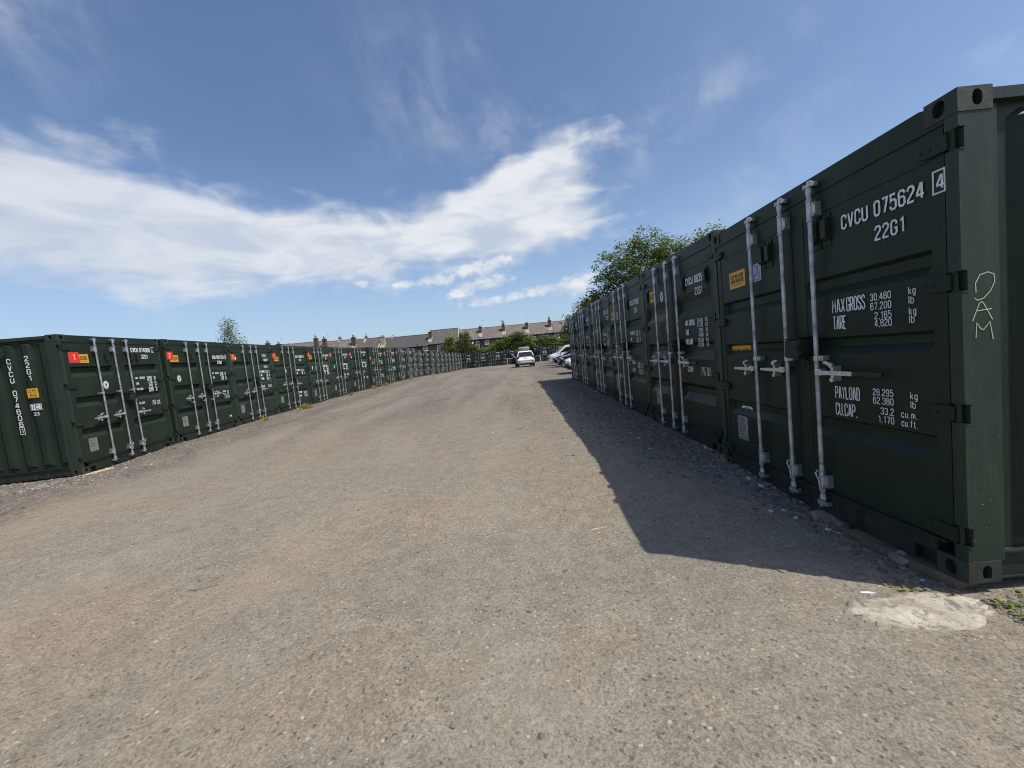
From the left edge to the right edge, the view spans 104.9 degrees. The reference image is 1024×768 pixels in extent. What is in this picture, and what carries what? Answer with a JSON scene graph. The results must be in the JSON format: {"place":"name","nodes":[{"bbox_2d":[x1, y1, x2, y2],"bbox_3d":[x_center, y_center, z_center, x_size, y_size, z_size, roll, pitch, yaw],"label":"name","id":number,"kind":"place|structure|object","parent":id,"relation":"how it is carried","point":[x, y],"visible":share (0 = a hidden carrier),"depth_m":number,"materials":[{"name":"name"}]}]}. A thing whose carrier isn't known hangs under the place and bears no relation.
{"place":"outdoors","nodes":[
{"label":"outdoors","id":0,"kind":"place"},
{"bbox_2d":[0,361,1023,767],"bbox_3d":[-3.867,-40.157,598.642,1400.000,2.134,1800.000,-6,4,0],"label":"ground","id":1,"kind":"structure","parent":0,"point":[504,519],"depth_m":2.37,"materials":[{"name":"gravel"}]},
{"bbox_2d":[0,334,174,483],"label":"shipping container","id":2,"kind":"object","parent":1,"relation":"on","point":[72,405],"visible":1,"depth_m":7.32,"materials":[{"name":"metal"}]},
{"bbox_2d":[58,338,134,463],"bbox_3d":[-8.155,0.331,7.772,0.164,2.480,1.183,-6,5,-8],"label":"door","id":3,"kind":"structure","parent":2,"relation":"in","point":[92,370],"depth_m":7.74,"materials":[{"name":"paint"}]},
{"bbox_2d":[115,339,172,451],"bbox_3d":[-8.305,0.240,8.958,0.202,2.480,1.188,-6,5,-8],"label":"door","id":4,"kind":"structure","parent":2,"relation":"in","point":[141,378],"depth_m":8.90,"materials":[{"name":"paint"}]},
{"bbox_2d":[157,339,238,442],"bbox_3d":[-11.458,0.402,10.732,6.168,2.591,2.438,-6,4,-4],"label":"shipping container","id":5,"kind":"object","parent":1,"relation":"on","point":[197,379],"visible":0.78,"depth_m":10.65,"materials":[{"name":"metal"}]},
{"bbox_2d":[163,342,211,434],"bbox_3d":[-8.475,0.132,10.318,0.164,2.480,1.183,-6,4,-4],"label":"door","id":6,"kind":"structure","parent":5,"relation":"in","point":[184,362],"depth_m":10.31,"materials":[{"name":"paint"}]},
{"bbox_2d":[199,343,237,429],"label":"door","id":7,"kind":"structure","parent":5,"relation":"in","point":[215,367],"depth_m":11.47,"materials":[{"name":"paint"}]},
{"bbox_2d":[0,382,405,495],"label":"gravel","id":8,"kind":"structure","parent":1,"relation":"on","point":[26,487],"depth_m":7.23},
{"bbox_2d":[215,316,250,343],"bbox_3d":[-16.261,-1.267,23.209,2.562,5.472,1.437,-6,4,0],"label":"birch tree","id":9,"kind":"object","parent":1,"relation":"on","point":[226,331],"visible":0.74,"depth_m":22.95,"materials":[{"name":"green plant"}]},
{"bbox_2d":[227,343,279,424],"bbox_3d":[-11.711,0.227,13.265,6.168,2.591,2.438,-6,5,-4],"label":"shipping container","id":10,"kind":"object","parent":1,"relation":"on","point":[253,380],"visible":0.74,"depth_m":13.29,"materials":[{"name":"metal"}]},
{"bbox_2d":[228,345,260,419],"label":"door","id":11,"kind":"structure","parent":10,"relation":"in","point":[243,373],"depth_m":12.87,"materials":[{"name":"paint"}]},
{"bbox_2d":[251,345,277,415],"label":"door","id":12,"kind":"structure","parent":10,"relation":"in","point":[263,371],"depth_m":14.03,"materials":[{"name":"paint"}]},
{"bbox_2d":[270,345,311,412],"bbox_3d":[-11.892,0.018,16.066,6.164,2.591,2.438,-5,4,1],"label":"shipping container","id":13,"kind":"object","parent":1,"relation":"on","point":[290,372],"visible":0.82,"depth_m":15.88,"materials":[{"name":"metal"}]},
{"bbox_2d":[270,346,296,408],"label":"door","id":14,"kind":"structure","parent":13,"relation":"in","point":[281,358],"depth_m":15.43,"materials":[{"name":"paint"}]},
{"bbox_2d":[289,347,310,405],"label":"door","id":15,"kind":"structure","parent":13,"relation":"in","point":[297,359],"depth_m":16.60,"materials":[{"name":"paint"}]},
{"bbox_2d":[290,335,322,346],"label":"terraced house","id":16,"kind":"structure","parent":1,"relation":"on","point":[315,343],"depth_m":103.52,"materials":[{"name":"stone"}]},
{"bbox_2d":[304,346,334,403],"bbox_3d":[-11.947,-0.168,18.395,6.164,2.591,2.438,-6,5,-3],"label":"shipping container","id":17,"kind":"object","parent":1,"relation":"on","point":[319,374],"visible":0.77,"depth_m":18.37,"materials":[{"name":"metal"}]},
{"bbox_2d":[306,347,324,400],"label":"door","id":18,"kind":"structure","parent":17,"relation":"in","point":[313,355],"depth_m":17.99,"materials":[{"name":"paint"}]},
{"bbox_2d":[318,348,333,398],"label":"door","id":19,"kind":"structure","parent":17,"relation":"in","point":[323,354],"depth_m":19.16,"materials":[{"name":"paint"}]},
{"bbox_2d":[321,333,351,347],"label":"terraced house","id":20,"kind":"structure","parent":1,"relation":"on","point":[340,342],"depth_m":103.04,"materials":[{"name":"stone"}]},
{"bbox_2d":[328,347,352,397],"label":"shipping container","id":21,"kind":"object","parent":1,"relation":"on","point":[340,370],"visible":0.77,"depth_m":21.00,"materials":[{"name":"metal"}]},
{"bbox_2d":[328,348,344,394],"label":"door","id":22,"kind":"structure","parent":21,"relation":"in","point":[335,365],"depth_m":20.53,"materials":[{"name":"paint"}]},
{"bbox_2d":[339,348,352,393],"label":"door","id":23,"kind":"structure","parent":21,"relation":"in","point":[343,355],"depth_m":21.71,"materials":[{"name":"paint"}]},
{"bbox_2d":[347,347,370,391],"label":"shipping container","id":24,"kind":"object","parent":1,"relation":"on","point":[359,368],"visible":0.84,"depth_m":23.46,"materials":[{"name":"metal"}]},
{"bbox_2d":[348,348,362,389],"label":"door","id":25,"kind":"structure","parent":24,"relation":"in","point":[353,354],"depth_m":23.02,"materials":[{"name":"paint"}]},
{"bbox_2d":[358,348,370,388],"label":"door","id":26,"kind":"structure","parent":24,"relation":"in","point":[363,362],"depth_m":24.18,"materials":[{"name":"paint"}]},
{"bbox_2d":[351,335,380,347],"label":"terraced house","id":27,"kind":"structure","parent":1,"relation":"on","point":[366,341],"depth_m":102.69,"materials":[{"name":"stone"}]},
{"bbox_2d":[366,347,385,386],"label":"shipping container","id":28,"kind":"object","parent":1,"relation":"on","point":[376,367],"visible":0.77,"depth_m":25.87,"materials":[{"name":"metal"}]},
{"bbox_2d":[368,348,379,385],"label":"door","id":29,"kind":"structure","parent":28,"relation":"in","point":[372,353],"depth_m":25.53,"materials":[{"name":"paint"}]},
{"bbox_2d":[376,348,385,384],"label":"door","id":30,"kind":"structure","parent":28,"relation":"in","point":[380,361],"depth_m":26.71,"materials":[{"name":"paint"}]},
{"bbox_2d":[382,348,397,383],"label":"shipping container","id":31,"kind":"object","parent":1,"relation":"on","point":[390,367],"visible":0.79,"depth_m":28.40,"materials":[{"name":"metal"}]},
{"bbox_2d":[383,348,392,382],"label":"door","id":32,"kind":"structure","parent":31,"relation":"in","point":[387,361],"depth_m":28.00,"materials":[{"name":"paint"}]},
{"bbox_2d":[389,348,397,381],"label":"door","id":33,"kind":"structure","parent":31,"relation":"in","point":[392,355],"depth_m":29.18,"materials":[{"name":"paint"}]},
{"bbox_2d":[379,335,406,347],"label":"terraced house","id":34,"kind":"structure","parent":1,"relation":"on","point":[392,341],"depth_m":102.28,"materials":[{"name":"stone"}]},
{"bbox_2d":[394,347,407,380],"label":"shipping container","id":35,"kind":"object","parent":1,"relation":"on","point":[401,363],"visible":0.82,"depth_m":30.86,"materials":[{"name":"metal"}]},
{"bbox_2d":[395,348,403,379],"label":"door","id":36,"kind":"structure","parent":35,"relation":"in","point":[398,352],"depth_m":30.48,"materials":[{"name":"paint"}]},
{"bbox_2d":[401,348,407,378],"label":"door","id":37,"kind":"structure","parent":35,"relation":"in","point":[402,351],"depth_m":31.70,"materials":[{"name":"paint"}]},
{"bbox_2d":[404,348,413,378],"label":"shipping container","id":38,"kind":"object","parent":1,"relation":"on","point":[408,358],"visible":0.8,"depth_m":33.33,"materials":[{"name":"metal"}]},
{"bbox_2d":[405,348,411,376],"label":"door","id":39,"kind":"structure","parent":38,"relation":"in","point":[406,351],"depth_m":32.98,"materials":[{"name":"paint"}]},
{"bbox_2d":[411,348,418,376],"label":"shipping container","id":40,"kind":"object","parent":1,"relation":"on","point":[414,362],"visible":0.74,"depth_m":35.96,"materials":[{"name":"paint"}]},
{"bbox_2d":[404,334,428,350],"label":"terraced house","id":41,"kind":"structure","parent":1,"relation":"on","point":[418,342],"depth_m":101.76,"materials":[{"name":"stone"}]},
{"bbox_2d":[416,350,423,375],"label":"shipping container","id":42,"kind":"object","parent":1,"relation":"on","point":[420,363],"visible":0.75,"depth_m":38.76,"materials":[{"name":"paint"}]},
{"bbox_2d":[422,350,430,375],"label":"shipping container","id":43,"kind":"object","parent":1,"relation":"on","point":[426,362],"visible":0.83,"depth_m":41.39,"materials":[{"name":"metal"}]},
{"bbox_2d":[428,351,435,374],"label":"shipping container","id":44,"kind":"object","parent":1,"relation":"on","point":[432,362],"visible":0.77,"depth_m":43.88,"materials":[{"name":"metal"}]},
{"bbox_2d":[434,351,440,373],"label":"shipping container","id":45,"kind":"object","parent":1,"relation":"on","point":[437,361],"visible":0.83,"depth_m":46.41,"materials":[{"name":"paint"}]},
{"bbox_2d":[439,352,444,372],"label":"shipping container","id":46,"kind":"object","parent":1,"relation":"on","point":[441,357],"visible":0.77,"depth_m":48.86,"materials":[{"name":"metal"}]},
{"bbox_2d":[428,327,459,352],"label":"terraced house","id":47,"kind":"structure","parent":1,"relation":"on","point":[436,339],"depth_m":101.89,"materials":[{"name":"stone"}]},
{"bbox_2d":[443,352,448,372],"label":"shipping container","id":48,"kind":"object","parent":1,"relation":"on","point":[445,361],"visible":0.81,"depth_m":51.35,"materials":[{"name":"metal"}]},
{"bbox_2d":[440,335,458,352],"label":"hedge shrub","id":49,"kind":"object","parent":1,"relation":"on","point":[451,340],"visible":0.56,"depth_m":75.98,"materials":[{"name":"green plant"}]},
{"bbox_2d":[456,330,473,353],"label":"hedge shrub","id":50,"kind":"object","parent":1,"relation":"on","point":[465,344],"visible":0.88,"depth_m":76.38,"materials":[{"name":"green plant"}]},
{"bbox_2d":[461,353,472,368],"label":"shipping container","id":51,"kind":"object","parent":1,"relation":"on","point":[467,361],"visible":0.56,"depth_m":66.67,"materials":[{"name":"metal"}]},
{"bbox_2d":[464,354,471,366],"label":"door","id":52,"kind":"structure","parent":51,"relation":"in","point":[468,362],"depth_m":66.68,"materials":[{"name":"paint"}]},
{"bbox_2d":[459,320,482,352],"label":"terraced house","id":53,"kind":"structure","parent":1,"relation":"on","point":[475,334],"depth_m":101.65,"materials":[{"name":"stone"}]},
{"bbox_2d":[468,344,485,352],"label":"hedge shrub","id":54,"kind":"object","parent":1,"relation":"on","point":[474,348],"visible":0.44,"depth_m":76.56,"materials":[{"name":"green plant"}]},
{"bbox_2d":[472,351,487,367],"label":"shipping container","id":55,"kind":"object","parent":1,"relation":"on","point":[479,359],"visible":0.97,"depth_m":66.76,"materials":[{"name":"metal"}]},
{"bbox_2d":[472,353,479,366],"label":"door","id":56,"kind":"structure","parent":55,"relation":"in","point":[476,362],"depth_m":66.75,"materials":[{"name":"paint"}]},
{"bbox_2d":[479,352,486,366],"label":"door","id":57,"kind":"structure","parent":55,"relation":"in","point":[482,356],"depth_m":66.79,"materials":[{"name":"paint"}]},
{"bbox_2d":[486,350,501,365],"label":"shipping container","id":58,"kind":"object","parent":1,"relation":"on","point":[494,358],"visible":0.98,"depth_m":66.90,"materials":[{"name":"metal"}]},
{"bbox_2d":[486,352,494,364],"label":"door","id":59,"kind":"structure","parent":58,"relation":"in","point":[490,356],"depth_m":66.88,"materials":[{"name":"paint"}]},
{"bbox_2d":[493,351,501,363],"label":"door","id":60,"kind":"structure","parent":58,"relation":"in","point":[497,357],"depth_m":66.93,"materials":[{"name":"paint"}]},
{"bbox_2d":[482,320,505,349],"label":"terraced house","id":61,"kind":"structure","parent":1,"relation":"on","point":[490,335],"depth_m":101.51,"materials":[{"name":"stone"}]},
{"bbox_2d":[484,340,503,350],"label":"hedge shrub","id":62,"kind":"object","parent":1,"relation":"on","point":[493,347],"visible":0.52,"depth_m":76.58,"materials":[{"name":"green plant"}]},
{"bbox_2d":[498,333,516,349],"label":"hedge shrub","id":63,"kind":"object","parent":1,"relation":"on","point":[508,340],"visible":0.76,"depth_m":76.11,"materials":[{"name":"green plant"}]},
{"bbox_2d":[500,349,515,364],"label":"shipping container","id":64,"kind":"object","parent":1,"relation":"on","point":[504,355],"visible":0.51,"depth_m":67.04,"materials":[{"name":"paint"}]},
{"bbox_2d":[3,378,1023,767],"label":"grit","id":65,"kind":"object","parent":1,"relation":"on","point":[379,722],"visible":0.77,"depth_m":1.89,"materials":[{"name":"gravel"}]},
{"bbox_2d":[505,322,529,346],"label":"terraced house","id":66,"kind":"structure","parent":1,"relation":"on","point":[516,328],"depth_m":102.56,"materials":[{"name":"stone"}]},
{"bbox_2d":[510,330,528,347],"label":"hedge shrub","id":67,"kind":"object","parent":1,"relation":"on","point":[518,335],"visible":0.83,"depth_m":76.05,"materials":[{"name":"green plant"}]},
{"bbox_2d":[507,350,540,366],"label":"estate car","id":68,"kind":"object","parent":1,"relation":"on","point":[530,357],"visible":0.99,"depth_m":41.32,"materials":[{"name":"white"}]},
{"bbox_2d":[522,333,543,349],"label":"hedge shrub","id":69,"kind":"object","parent":1,"relation":"on","point":[532,342],"visible":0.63,"depth_m":76.36,"materials":[{"name":"green plant"}]},
{"bbox_2d":[528,317,553,343],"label":"terraced house","id":70,"kind":"structure","parent":1,"relation":"on","point":[539,328],"depth_m":101.96,"materials":[{"name":"stone"}]},
{"bbox_2d":[537,333,554,345],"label":"hedge shrub","id":71,"kind":"object","parent":1,"relation":"on","point":[547,342],"visible":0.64,"depth_m":76.42,"materials":[{"name":"green plant"}]},
{"bbox_2d":[549,334,568,344],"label":"hedge shrub","id":72,"kind":"object","parent":1,"relation":"on","point":[556,341],"visible":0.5,"depth_m":76.57,"materials":[{"name":"green plant"}]},
{"bbox_2d":[548,345,569,360],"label":"parked van","id":73,"kind":"object","parent":1,"relation":"on","point":[563,349],"visible":0.28,"depth_m":44.70,"materials":[{"name":"white"}]},
{"bbox_2d":[551,320,567,343],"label":"terraced house","id":74,"kind":"structure","parent":1,"relation":"on","point":[557,326],"depth_m":101.96,"materials":[{"name":"stone"}]},
{"bbox_2d":[562,358,571,369],"bbox_3d":[4.816,-1.499,21.580,4.046,1.480,2.086,-6,4,0],"label":"parked car","id":75,"kind":"object","parent":1,"relation":"on","point":[566,363],"visible":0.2,"depth_m":20.96,"materials":[{"name":"white"}]},
{"bbox_2d":[559,300,588,339],"bbox_3d":[7.378,-5.063,36.789,6.552,6.450,3.854,-6,4,0],"label":"shrub","id":76,"kind":"object","parent":1,"relation":"on","point":[564,330],"visible":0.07,"depth_m":36.90,"materials":[{"name":"green plant"}]},
{"bbox_2d":[567,314,580,381],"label":"shipping container","id":77,"kind":"object","parent":1,"relation":"on","point":[574,347],"visible":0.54,"depth_m":15.53,"materials":[{"name":"metal"}]},
{"bbox_2d":[567,317,576,378],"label":"door","id":78,"kind":"structure","parent":77,"relation":"in","point":[569,323],"depth_m":16.16,"materials":[{"name":"paint"}]},
{"bbox_2d":[572,317,580,379],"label":"door","id":79,"kind":"structure","parent":77,"relation":"in","point":[574,325],"depth_m":15.31,"materials":[{"name":"paint"}]},
{"bbox_2d":[576,306,593,387],"bbox_3d":[5.392,-1.490,13.139,6.168,2.591,2.438,-5,5,0],"label":"shipping container","id":80,"kind":"object","parent":1,"relation":"on","point":[584,345],"visible":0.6,"depth_m":12.98,"materials":[{"name":"metal"}]},
{"bbox_2d":[576,310,586,383],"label":"door","id":81,"kind":"structure","parent":80,"relation":"in","point":[579,318],"depth_m":13.67,"materials":[{"name":"paint"}]},
{"bbox_2d":[581,309,593,384],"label":"door","id":82,"kind":"structure","parent":80,"relation":"in","point":[585,316],"depth_m":12.75,"materials":[{"name":"paint"}]},
{"bbox_2d":[588,295,613,398],"bbox_3d":[5.364,-1.268,10.674,6.168,2.591,2.438,-6,5,0],"label":"shipping container","id":83,"kind":"object","parent":1,"relation":"on","point":[600,345],"visible":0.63,"depth_m":10.49,"materials":[{"name":"metal"}]},
{"bbox_2d":[588,301,603,391],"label":"door","id":84,"kind":"structure","parent":83,"relation":"in","point":[593,312],"depth_m":11.17,"materials":[{"name":"paint"}]},
{"bbox_2d":[597,300,613,393],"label":"door","id":85,"kind":"structure","parent":83,"relation":"in","point":[605,346],"depth_m":10.21,"materials":[{"name":"paint"}]},
{"bbox_2d":[607,274,649,417],"bbox_3d":[5.325,-1.036,8.186,6.168,2.591,2.438,-5,5,0],"label":"shipping container","id":86,"kind":"object","parent":1,"relation":"on","point":[627,337],"visible":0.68,"depth_m":7.93,"materials":[{"name":"metal"}]},
{"bbox_2d":[607,288,628,405],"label":"door","id":87,"kind":"structure","parent":86,"relation":"in","point":[619,363],"depth_m":8.70,"materials":[{"name":"paint"}]},
{"bbox_2d":[620,284,649,407],"bbox_3d":[2.357,-0.716,7.599,0.202,2.480,1.188,-5,5,0],"label":"door","id":88,"kind":"structure","parent":86,"relation":"in","point":[634,347],"depth_m":7.60,"materials":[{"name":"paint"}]},
{"bbox_2d":[573,225,689,311],"bbox_3d":[10.054,-6.824,30.235,10.992,10.325,4.700,-6,4,0],"label":"lime tree","id":89,"kind":"object","parent":1,"relation":"on","point":[662,250],"visible":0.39,"depth_m":29.65,"materials":[{"name":"green plant"}]},
{"bbox_2d":[640,229,725,454],"bbox_3d":[5.326,-0.821,5.743,6.168,2.591,2.438,-6,5,0],"label":"shipping container","id":90,"kind":"object","parent":1,"relation":"on","point":[681,336],"visible":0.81,"depth_m":5.40,"materials":[{"name":"metal"}]},
{"bbox_2d":[641,261,678,428],"bbox_3d":[2.368,-0.598,6.325,0.162,2.480,1.183,-6,5,0],"label":"door","id":91,"kind":"structure","parent":90,"relation":"in","point":[659,329],"depth_m":6.23,"materials":[{"name":"paint"}]},
{"bbox_2d":[667,247,723,438],"bbox_3d":[2.363,-0.501,5.130,0.202,2.480,1.188,-6,5,0],"label":"door","id":92,"kind":"structure","parent":90,"relation":"in","point":[694,344],"depth_m":5.10,"materials":[{"name":"paint"}]},
{"bbox_2d":[673,219,726,252],"bbox_3d":[16.762,-8.637,36.140,9.215,11.840,5.316,-6,4,0],"label":"ash tree","id":93,"kind":"object","parent":1,"relation":"on","point":[700,236],"visible":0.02,"depth_m":35.60,"materials":[{"name":"green plant"}]},
{"bbox_2d":[492,380,1023,624],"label":"gravel","id":94,"kind":"structure","parent":1,"relation":"on","point":[794,503],"depth_m":3.80,"materials":[{"name":"gravel"}]},
{"bbox_2d":[768,565,790,572],"bbox_3d":[1.713,1.190,2.513,0.121,0.018,0.065,-4,4,24],"label":"slate chip","id":95,"kind":"object","parent":1,"relation":"on","point":[782,569],"visible":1,"depth_m":2.52,"materials":[{"name":"stone"}]},
{"bbox_2d":[811,509,836,522],"bbox_3d":[2.462,1.049,3.110,0.140,0.095,0.179,-6,4,0],"label":"rock","id":96,"kind":"object","parent":1,"relation":"on","point":[822,515],"visible":0.91,"depth_m":3.08,"materials":[{"name":"stone"}]},
{"bbox_2d":[832,518,849,526],"bbox_3d":[2.517,1.058,3.011,0.116,0.074,0.089,-3,5,33],"label":"rock","id":97,"kind":"object","parent":1,"relation":"on","point":[838,522],"visible":0.72,"depth_m":2.99,"materials":[{"name":"stone"}]},
{"bbox_2d":[847,571,870,579],"bbox_3d":[2.112,1.171,2.394,0.121,0.016,0.072,-7,4,-26],"label":"slate chip","id":98,"kind":"object","parent":1,"relation":"on","point":[858,575],"visible":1,"depth_m":2.39,"materials":[{"name":"stone"}]},
{"bbox_2d":[711,83,1023,583],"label":"shipping container","id":99,"kind":"object","parent":1,"relation":"on","point":[869,300],"visible":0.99,"depth_m":2.40,"materials":[{"name":"metal"}]},
{"bbox_2d":[713,198,802,492],"bbox_3d":[2.357,-0.329,3.851,0.164,2.480,1.213,-5,4,0],"label":"door","id":100,"kind":"structure","parent":99,"relation":"in","point":[759,383],"depth_m":3.71,"materials":[{"name":"paint"}]},
{"bbox_2d":[782,129,965,545],"bbox_3d":[2.341,-0.253,2.670,0.202,2.480,1.188,-5,4,0],"label":"door","id":101,"kind":"structure","parent":99,"relation":"in","point":[873,282],"depth_m":2.52,"materials":[{"name":"paint"}]},
{"bbox_2d":[845,528,974,589],"bbox_3d":[2.491,1.091,2.516,0.120,0.058,0.660,-6,4,-6],"label":"timber packer","id":102,"kind":"object","parent":1,"relation":"on","point":[924,565],"visible":0.72,"depth_m":2.42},
{"bbox_2d":[888,550,909,565],"bbox_3d":[2.472,1.103,2.495,0.154,0.103,0.130,-7,4,-24],"label":"rock","id":103,"kind":"object","parent":102,"relation":"on","point":[895,557],"visible":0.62,"depth_m":2.47,"materials":[{"name":"stone"}]},
{"bbox_2d":[845,591,994,630],"bbox_3d":[2.130,1.194,2.053,0.743,0.043,0.297,-6,4,0],"label":"concrete patch","id":104,"kind":"object","parent":1,"relation":"on","point":[926,610],"visible":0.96,"depth_m":2.04,"materials":[{"name":"concrete"}]},
{"bbox_2d":[989,596,1023,618],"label":"weed","id":105,"kind":"object","parent":1,"relation":"on","point":[1008,604],"visible":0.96,"depth_m":2.03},
{"bbox_2d":[0,0,1023,344],"label":"sky","id":106,"kind":"structure","parent":0,"point":[294,171],"materials":[{"name":"blue"}]},
{"bbox_2d":[530,345,547,360],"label":"shipping container","id":107,"kind":"object","parent":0,"point":[543,350],"visible":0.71,"depth_m":67.52,"materials":[{"name":"metal"}]},
{"bbox_2d":[541,346,547,359],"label":"door","id":108,"kind":"structure","parent":107,"relation":"in","point":[544,353],"depth_m":67.55,"materials":[{"name":"paint"}]},
{"bbox_2d":[548,344,561,354],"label":"shipping container","id":109,"kind":"object","parent":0,"point":[552,349],"visible":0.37,"depth_m":67.57,"materials":[{"name":"metal"}]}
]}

